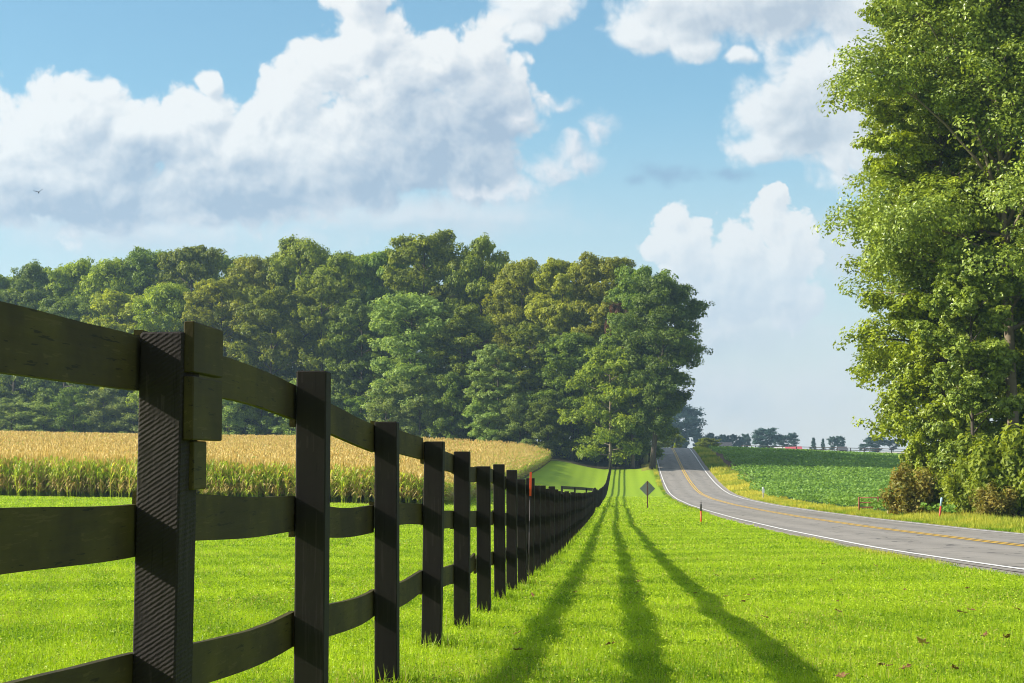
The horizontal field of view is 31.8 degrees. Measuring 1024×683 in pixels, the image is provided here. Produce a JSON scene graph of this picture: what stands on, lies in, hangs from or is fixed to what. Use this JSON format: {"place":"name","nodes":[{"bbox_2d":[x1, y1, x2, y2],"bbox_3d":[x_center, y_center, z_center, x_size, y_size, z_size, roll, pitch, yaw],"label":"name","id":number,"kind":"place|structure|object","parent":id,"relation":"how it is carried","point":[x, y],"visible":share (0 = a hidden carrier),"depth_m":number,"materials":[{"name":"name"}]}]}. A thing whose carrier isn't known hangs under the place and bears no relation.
{"place":"outdoors","nodes":[
{"label":"outdoors","id":0,"kind":"place"},
{"bbox_2d":[0,0,1021,451],"label":"sky","id":1,"kind":"structure","parent":0,"point":[691,139],"materials":[{"name":"blue"}]},
{"bbox_2d":[0,449,1023,682],"bbox_3d":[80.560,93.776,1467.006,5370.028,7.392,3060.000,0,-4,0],"label":"ground","id":2,"kind":"structure","parent":0,"point":[558,472],"depth_m":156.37,"materials":[{"name":"green plant"}]},
{"bbox_2d":[0,274,15,374],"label":"tree","id":3,"kind":"object","parent":2,"relation":"on","point":[5,282],"visible":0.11,"depth_m":409.29,"materials":[{"name":"green plant"}]},
{"bbox_2d":[0,397,34,430],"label":"edge tree","id":4,"kind":"object","parent":2,"relation":"on","point":[16,403],"visible":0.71,"depth_m":370.88,"materials":[{"name":"green plant"}]},
{"bbox_2d":[0,378,47,430],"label":"edge tree","id":5,"kind":"object","parent":2,"relation":"on","point":[8,390],"visible":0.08,"depth_m":385.73,"materials":[{"name":"green plant"}]},
{"bbox_2d":[0,287,51,429],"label":"tree","id":6,"kind":"object","parent":2,"relation":"on","point":[24,299],"visible":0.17,"depth_m":382.01,"materials":[{"name":"green plant"}]},
{"bbox_2d":[2,259,59,307],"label":"tree","id":7,"kind":"object","parent":2,"relation":"on","point":[33,272],"visible":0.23,"depth_m":404.31,"materials":[{"name":"green plant"}]},
{"bbox_2d":[14,399,68,431],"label":"edge tree","id":8,"kind":"object","parent":2,"relation":"on","point":[42,418],"visible":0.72,"depth_m":367.65,"materials":[{"name":"green plant"}]},
{"bbox_2d":[18,392,72,431],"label":"edge tree","id":9,"kind":"object","parent":2,"relation":"on","point":[40,427],"visible":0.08,"depth_m":383.03,"materials":[{"name":"green plant"}]},
{"bbox_2d":[20,295,95,431],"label":"tree","id":10,"kind":"object","parent":2,"relation":"on","point":[61,307],"visible":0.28,"depth_m":374.07,"materials":[{"name":"green plant"}]},
{"bbox_2d":[35,256,101,316],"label":"tree","id":11,"kind":"object","parent":2,"relation":"on","point":[64,285],"visible":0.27,"depth_m":403.70,"materials":[{"name":"green plant"}]},
{"bbox_2d":[49,386,96,432],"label":"edge tree","id":12,"kind":"object","parent":2,"relation":"on","point":[64,400],"visible":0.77,"depth_m":364.06,"materials":[{"name":"green plant"}]},
{"bbox_2d":[55,384,112,431],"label":"edge tree","id":13,"kind":"object","parent":2,"relation":"on","point":[76,417],"visible":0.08,"depth_m":378.79,"materials":[{"name":"green plant"}]},
{"bbox_2d":[72,387,123,433],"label":"edge tree","id":14,"kind":"object","parent":2,"relation":"on","point":[100,415],"visible":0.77,"depth_m":362.69,"materials":[{"name":"green plant"}]},
{"bbox_2d":[69,257,141,384],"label":"tree","id":15,"kind":"object","parent":2,"relation":"on","point":[110,274],"visible":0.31,"depth_m":388.25,"materials":[{"name":"green plant"}]},
{"bbox_2d":[79,288,147,429],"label":"tree","id":16,"kind":"object","parent":2,"relation":"on","point":[108,299],"visible":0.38,"depth_m":369.54,"materials":[{"name":"green plant"}]},
{"bbox_2d":[101,396,138,433],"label":"edge tree","id":17,"kind":"object","parent":2,"relation":"on","point":[124,420],"visible":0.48,"depth_m":359.93,"materials":[{"name":"green plant"}]},
{"bbox_2d":[112,389,137,432],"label":"edge tree","id":18,"kind":"object","parent":2,"relation":"on","point":[122,392],"visible":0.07,"depth_m":371.57,"materials":[{"name":"green plant"}]},
{"bbox_2d":[122,246,186,323],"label":"tree","id":19,"kind":"object","parent":2,"relation":"on","point":[141,262],"visible":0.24,"depth_m":388.31,"materials":[{"name":"green plant"}]},
{"bbox_2d":[124,281,193,410],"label":"tree","id":20,"kind":"object","parent":2,"relation":"on","point":[158,298],"visible":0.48,"depth_m":358.48,"materials":[{"name":"green plant"}]},
{"bbox_2d":[150,244,232,342],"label":"tree","id":21,"kind":"object","parent":2,"relation":"on","point":[191,262],"visible":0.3,"depth_m":380.07,"materials":[{"name":"green plant"}]},
{"bbox_2d":[180,273,263,429],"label":"tree","id":22,"kind":"object","parent":2,"relation":"on","point":[231,298],"visible":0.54,"depth_m":352.62,"materials":[{"name":"green plant"}]},
{"bbox_2d":[202,254,247,340],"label":"tree","id":23,"kind":"object","parent":2,"relation":"on","point":[226,263],"visible":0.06,"depth_m":388.22,"materials":[{"name":"green plant"}]},
{"bbox_2d":[222,399,246,434],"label":"edge tree","id":24,"kind":"object","parent":2,"relation":"on","point":[232,409],"visible":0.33,"depth_m":342.98,"materials":[{"name":"green plant"}]},
{"bbox_2d":[225,404,260,434],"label":"edge tree","id":25,"kind":"object","parent":2,"relation":"on","point":[244,430],"visible":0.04,"depth_m":357.70,"materials":[{"name":"green plant"}]},
{"bbox_2d":[217,255,297,370],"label":"tree","id":26,"kind":"object","parent":2,"relation":"on","point":[250,268],"visible":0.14,"depth_m":367.01,"materials":[{"name":"green plant"}]},
{"bbox_2d":[233,405,281,435],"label":"edge tree","id":27,"kind":"object","parent":2,"relation":"on","point":[264,418],"visible":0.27,"depth_m":343.05,"materials":[{"name":"green plant"}]},
{"bbox_2d":[242,251,278,368],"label":"tree","id":28,"kind":"object","parent":2,"relation":"on","point":[267,260],"visible":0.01,"depth_m":389.97,"materials":[{"name":"green plant"}]},
{"bbox_2d":[226,284,320,433],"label":"tree","id":29,"kind":"object","parent":2,"relation":"on","point":[264,308],"visible":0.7,"depth_m":344.56,"materials":[{"name":"green plant"}]},
{"bbox_2d":[0,430,552,503],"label":"corn crop","id":30,"kind":"object","parent":2,"relation":"on","point":[72,464],"visible":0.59,"depth_m":127.46,"materials":[{"name":"yellow plant"}]},
{"bbox_2d":[268,380,295,435],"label":"edge tree","id":31,"kind":"object","parent":2,"relation":"on","point":[280,428],"visible":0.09,"depth_m":340.13,"materials":[{"name":"green plant"}]},
{"bbox_2d":[254,234,345,375],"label":"tree","id":32,"kind":"object","parent":2,"relation":"on","point":[293,253],"visible":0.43,"depth_m":364.30,"materials":[{"name":"green plant"}]},
{"bbox_2d":[0,301,610,682],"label":"board fence","id":33,"kind":"object","parent":2,"relation":"on","point":[187,380],"visible":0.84,"depth_m":6.14,"materials":[{"name":"brown wood"}]},
{"bbox_2d":[288,273,362,408],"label":"tree","id":34,"kind":"object","parent":2,"relation":"on","point":[323,288],"visible":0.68,"depth_m":342.58,"materials":[{"name":"green plant"}]},
{"bbox_2d":[302,244,353,349],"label":"tree","id":35,"kind":"object","parent":2,"relation":"on","point":[345,253],"depth_m":378.67,"materials":[{"name":"green plant"}]},
{"bbox_2d":[308,251,383,393],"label":"tree","id":36,"kind":"object","parent":2,"relation":"on","point":[351,269],"visible":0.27,"depth_m":356.55,"materials":[{"name":"green plant"}]},
{"bbox_2d":[332,396,373,422],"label":"edge tree","id":37,"kind":"object","parent":2,"relation":"on","point":[356,402],"visible":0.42,"depth_m":333.20,"materials":[{"name":"green plant"}]},
{"bbox_2d":[321,297,392,419],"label":"tree","id":38,"kind":"object","parent":2,"relation":"on","point":[351,310],"visible":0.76,"depth_m":337.03,"materials":[{"name":"green plant"}]},
{"bbox_2d":[340,367,375,397],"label":"edge tree","id":39,"kind":"object","parent":2,"relation":"on","point":[365,372],"visible":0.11,"depth_m":345.41,"materials":[{"name":"green plant"}]},
{"bbox_2d":[340,251,389,360],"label":"tree","id":40,"kind":"object","parent":2,"relation":"on","point":[384,288],"visible":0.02,"depth_m":373.85,"materials":[{"name":"green plant"}]},
{"bbox_2d":[353,249,416,375],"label":"tree","id":41,"kind":"object","parent":2,"relation":"on","point":[375,261],"visible":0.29,"depth_m":357.32,"materials":[{"name":"green plant"}]},
{"bbox_2d":[363,379,411,430],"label":"edge tree","id":42,"kind":"object","parent":2,"relation":"on","point":[390,402],"visible":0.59,"depth_m":323.91,"materials":[{"name":"green plant"}]},
{"bbox_2d":[358,292,467,433],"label":"tree","id":43,"kind":"object","parent":2,"relation":"on","point":[389,314],"visible":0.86,"depth_m":326.34,"materials":[{"name":"green plant"}]},
{"bbox_2d":[392,374,444,437],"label":"edge tree","id":44,"kind":"object","parent":2,"relation":"on","point":[408,387],"visible":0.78,"depth_m":321.76,"materials":[{"name":"green plant"}]},
{"bbox_2d":[406,365,447,438],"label":"edge tree","id":45,"kind":"object","parent":2,"relation":"on","point":[417,421],"visible":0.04,"depth_m":336.19,"materials":[{"name":"green plant"}]},
{"bbox_2d":[378,229,478,428],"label":"tree","id":46,"kind":"object","parent":2,"relation":"on","point":[439,247],"visible":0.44,"depth_m":347.64,"materials":[{"name":"green plant"}]},
{"bbox_2d":[407,257,450,368],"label":"tree","id":47,"kind":"object","parent":2,"relation":"on","point":[433,283],"visible":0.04,"depth_m":367.56,"materials":[{"name":"green plant"}]},
{"bbox_2d":[427,372,476,439],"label":"edge tree","id":48,"kind":"object","parent":2,"relation":"on","point":[453,389],"visible":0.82,"depth_m":320.32,"materials":[{"name":"green plant"}]},
{"bbox_2d":[415,303,501,438],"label":"tree","id":49,"kind":"object","parent":2,"relation":"on","point":[482,328],"visible":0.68,"depth_m":324.94,"materials":[{"name":"green plant"}]},
{"bbox_2d":[454,380,493,441],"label":"edge tree","id":50,"kind":"object","parent":2,"relation":"on","point":[470,428],"visible":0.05,"depth_m":332.81,"materials":[{"name":"green plant"}]},
{"bbox_2d":[441,232,516,373],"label":"tree","id":51,"kind":"object","parent":2,"relation":"on","point":[472,261],"visible":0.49,"depth_m":343.74,"materials":[{"name":"green plant"}]},
{"bbox_2d":[471,339,495,437],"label":"tree","id":52,"kind":"object","parent":2,"relation":"on","point":[477,345],"visible":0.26,"depth_m":328.23,"materials":[{"name":"green plant"}]},
{"bbox_2d":[462,397,510,440],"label":"edge tree","id":53,"kind":"object","parent":2,"relation":"on","point":[489,432],"visible":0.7,"depth_m":313.13,"materials":[{"name":"green plant"}]},
{"bbox_2d":[462,343,528,440],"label":"tree","id":54,"kind":"object","parent":2,"relation":"on","point":[487,356],"visible":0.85,"depth_m":312.25,"materials":[{"name":"green plant"}]},
{"bbox_2d":[481,257,553,385],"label":"tree","id":55,"kind":"object","parent":2,"relation":"on","point":[512,278],"visible":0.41,"depth_m":334.41,"materials":[{"name":"green plant"}]},
{"bbox_2d":[494,390,546,446],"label":"edge tree","id":56,"kind":"object","parent":2,"relation":"on","point":[513,407],"visible":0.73,"depth_m":309.92,"materials":[{"name":"green plant"}]},
{"bbox_2d":[528,472,531,579],"bbox_3d":[0.246,2.654,24.582,0.056,1.738,0.012,0,-4,0],"label":"utility stake","id":57,"kind":"object","parent":2,"relation":"on","point":[530,485],"visible":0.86,"depth_m":24.60,"materials":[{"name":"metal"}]},
{"bbox_2d":[491,321,569,442],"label":"tree","id":58,"kind":"object","parent":2,"relation":"on","point":[526,332],"visible":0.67,"depth_m":314.16,"materials":[{"name":"green plant"}]},
{"bbox_2d":[523,397,574,455],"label":"edge tree","id":59,"kind":"object","parent":2,"relation":"on","point":[547,405],"visible":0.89,"depth_m":306.55,"materials":[{"name":"green plant"}]},
{"bbox_2d":[524,257,600,448],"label":"tree","id":60,"kind":"object","parent":2,"relation":"on","point":[550,311],"visible":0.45,"depth_m":325.17,"materials":[{"name":"green plant"}]},
{"bbox_2d":[525,331,604,460],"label":"tree","id":61,"kind":"object","parent":2,"relation":"on","point":[568,345],"visible":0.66,"depth_m":309.07,"materials":[{"name":"green plant"}]},
{"bbox_2d":[551,378,600,460],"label":"edge tree","id":62,"kind":"object","parent":2,"relation":"on","point":[560,397],"visible":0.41,"depth_m":310.15,"materials":[{"name":"green plant"}]},
{"bbox_2d":[561,486,597,492],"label":"pasture gate","id":63,"kind":"structure","parent":2,"relation":"on","point":[575,488],"depth_m":144.81,"materials":[{"name":"grey wood"}]},
{"bbox_2d":[574,384,620,465],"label":"edge tree","id":64,"kind":"object","parent":2,"relation":"on","point":[583,434],"visible":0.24,"depth_m":307.04,"materials":[{"name":"green plant"}]},
{"bbox_2d":[564,251,635,461],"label":"tree","id":65,"kind":"object","parent":2,"relation":"on","point":[594,270],"visible":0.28,"depth_m":320.34,"materials":[{"name":"green plant"}]},
{"bbox_2d":[557,346,646,468],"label":"young maple","id":66,"kind":"object","parent":2,"relation":"on","point":[621,424],"visible":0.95,"depth_m":298.66,"materials":[{"name":"green plant"}]},
{"bbox_2d":[604,302,628,464],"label":"tree","id":67,"kind":"object","parent":2,"relation":"on","point":[615,307],"visible":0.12,"depth_m":312.59,"materials":[{"name":"green plant"}]},
{"bbox_2d":[583,321,659,467],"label":"tree","id":68,"kind":"object","parent":2,"relation":"on","point":[613,341],"visible":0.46,"depth_m":301.14,"materials":[{"name":"green plant"}]},
{"bbox_2d":[617,395,650,464],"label":"edge tree","id":69,"kind":"object","parent":2,"relation":"on","point":[640,456],"visible":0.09,"depth_m":308.94,"materials":[{"name":"green plant"}]},
{"bbox_2d":[599,264,691,464],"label":"tree","id":70,"kind":"object","parent":2,"relation":"on","point":[622,294],"visible":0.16,"depth_m":310.64,"materials":[{"name":"green plant"}]},
{"bbox_2d":[640,481,654,507],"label":"road sign","id":71,"kind":"object","parent":2,"relation":"on","point":[647,488],"visible":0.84,"depth_m":129.63,"materials":[{"name":"metal"}]},
{"bbox_2d":[630,422,665,461],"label":"edge tree","id":72,"kind":"object","parent":2,"relation":"on","point":[659,453],"visible":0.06,"depth_m":310.86,"materials":[{"name":"green plant"}]},
{"bbox_2d":[607,273,714,468],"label":"leaning tree","id":73,"kind":"object","parent":2,"relation":"on","point":[678,309],"visible":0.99,"depth_m":294.81,"materials":[{"name":"green plant"}]},
{"bbox_2d":[664,434,688,447],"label":"distant tree","id":74,"kind":"object","parent":2,"relation":"on","point":[678,439],"visible":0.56,"depth_m":438.27,"materials":[{"name":"green plant"}]},
{"bbox_2d":[670,404,707,447],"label":"distant tree","id":75,"kind":"object","parent":2,"relation":"on","point":[690,423],"visible":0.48,"depth_m":894.60,"materials":[{"name":"teal plant"}]},
{"bbox_2d":[695,438,722,448],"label":"distant tree","id":76,"kind":"object","parent":2,"relation":"on","point":[705,442],"visible":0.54,"depth_m":448.37,"materials":[{"name":"green plant"}]},
{"bbox_2d":[740,433,750,446],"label":"distant tree","id":77,"kind":"object","parent":2,"relation":"on","point":[745,440],"visible":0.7,"depth_m":897.54,"materials":[{"name":"teal plant"}]},
{"bbox_2d":[750,427,784,447],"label":"distant tree","id":78,"kind":"object","parent":2,"relation":"on","point":[758,435],"visible":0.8,"depth_m":856.09,"materials":[{"name":"teal plant"}]},
{"bbox_2d":[783,432,799,445],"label":"distant tree","id":79,"kind":"object","parent":2,"relation":"on","point":[791,438],"visible":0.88,"depth_m":877.30,"materials":[{"name":"teal plant"}]},
{"bbox_2d":[742,445,905,453],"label":"rail fence","id":80,"kind":"object","parent":2,"relation":"on","point":[864,450],"visible":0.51,"depth_m":424.11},
{"bbox_2d":[709,446,956,512],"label":"soybean crop","id":81,"kind":"object","parent":2,"relation":"on","point":[837,490],"visible":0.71,"depth_m":270.26,"materials":[{"name":"green plant"}]},
{"bbox_2d":[653,445,1023,576],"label":"verge grass","id":82,"kind":"structure","parent":2,"relation":"on","point":[725,475],"depth_m":110.49,"materials":[{"name":"green plant"}]},
{"bbox_2d":[660,448,1023,576],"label":"road shoulder","id":83,"kind":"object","parent":2,"relation":"on","point":[846,545],"visible":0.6,"depth_m":71.82},
{"bbox_2d":[862,435,890,451],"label":"distant tree","id":84,"kind":"object","parent":2,"relation":"on","point":[869,441],"visible":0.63,"depth_m":856.64,"materials":[{"name":"teal plant"}]},
{"bbox_2d":[879,457,937,514],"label":"bush","id":85,"kind":"object","parent":2,"relation":"on","point":[907,496],"visible":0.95,"depth_m":105.04,"materials":[{"name":"brown plant"}]},
{"bbox_2d":[893,419,925,479],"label":"bush","id":86,"kind":"object","parent":2,"relation":"on","point":[913,451],"visible":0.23,"depth_m":109.38,"materials":[{"name":"green plant"}]},
{"bbox_2d":[810,0,1023,515],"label":"roadside tree","id":87,"kind":"object","parent":2,"relation":"on","point":[1006,121],"visible":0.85,"depth_m":107.20,"materials":[{"name":"green plant"}]},
{"bbox_2d":[816,24,1023,446],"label":"roadside tree","id":88,"kind":"object","parent":2,"relation":"on","point":[875,361],"visible":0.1,"depth_m":119.31,"materials":[{"name":"green plant"}]},
{"bbox_2d":[903,462,944,513],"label":"bush","id":89,"kind":"object","parent":2,"relation":"on","point":[936,500],"visible":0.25,"depth_m":105.92,"materials":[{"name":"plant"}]},
{"bbox_2d":[850,0,1023,462],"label":"roadside tree","id":90,"kind":"object","parent":2,"relation":"on","point":[911,366],"visible":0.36,"depth_m":111.29,"materials":[{"name":"green plant"}]},
{"bbox_2d":[921,430,953,476],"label":"bush","id":91,"kind":"object","parent":2,"relation":"on","point":[926,452],"visible":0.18,"depth_m":109.46,"materials":[{"name":"green plant"}]},
{"bbox_2d":[934,461,978,513],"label":"bush","id":92,"kind":"object","parent":2,"relation":"on","point":[951,493],"visible":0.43,"depth_m":102.97,"materials":[{"name":"green plant"}]},
{"bbox_2d":[904,238,1023,471],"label":"roadside tree","id":93,"kind":"object","parent":2,"relation":"on","point":[957,306],"visible":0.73,"depth_m":105.46,"materials":[{"name":"green plant"}]},
{"bbox_2d":[912,0,1023,428],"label":"roadside tree","id":94,"kind":"object","parent":2,"relation":"on","point":[1019,334],"visible":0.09,"depth_m":110.87,"materials":[{"name":"green plant"}]},
{"bbox_2d":[912,196,1023,446],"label":"roadside tree","id":95,"kind":"object","parent":2,"relation":"on","point":[1018,312],"visible":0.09,"depth_m":111.48,"materials":[{"name":"green plant"}]},
{"bbox_2d":[942,427,995,513],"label":"bush","id":96,"kind":"object","parent":2,"relation":"on","point":[963,456],"visible":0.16,"depth_m":103.26,"materials":[{"name":"green plant"}]},
{"bbox_2d":[949,414,998,512],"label":"bush","id":97,"kind":"object","parent":2,"relation":"on","point":[957,422],"visible":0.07,"depth_m":109.37,"materials":[{"name":"green plant"}]},
{"bbox_2d":[965,443,1015,517],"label":"bush","id":98,"kind":"object","parent":2,"relation":"on","point":[984,482],"visible":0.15,"depth_m":101.56,"materials":[{"name":"green plant"}]},
{"bbox_2d":[964,415,1023,517],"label":"bush","id":99,"kind":"object","parent":2,"relation":"on","point":[987,464],"visible":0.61,"depth_m":100.26,"materials":[{"name":"green plant"}]},
{"bbox_2d":[968,481,1021,517],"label":"bush","id":100,"kind":"object","parent":2,"relation":"on","point":[986,503],"visible":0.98,"depth_m":99.13,"materials":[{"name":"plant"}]},
{"bbox_2d":[993,442,1023,515],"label":"bush","id":101,"kind":"object","parent":2,"relation":"on","point":[1019,479],"visible":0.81,"depth_m":99.39,"materials":[{"name":"green plant"}]},
{"bbox_2d":[656,448,1023,572],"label":"road","id":102,"kind":"structure","parent":0,"point":[679,486],"depth_m":74.27,"materials":[{"name":"grey asphalt"}]},
{"bbox_2d":[656,448,1023,569],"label":"road edge lines","id":103,"kind":"object","parent":102,"relation":"on","point":[842,514],"visible":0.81,"depth_m":68.32,"materials":[{"name":"white paint"}]},
{"bbox_2d":[671,448,1023,545],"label":"road centre lines","id":104,"kind":"object","parent":102,"relation":"on","point":[836,521],"visible":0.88,"depth_m":83.41,"materials":[{"name":"yellow paint"}]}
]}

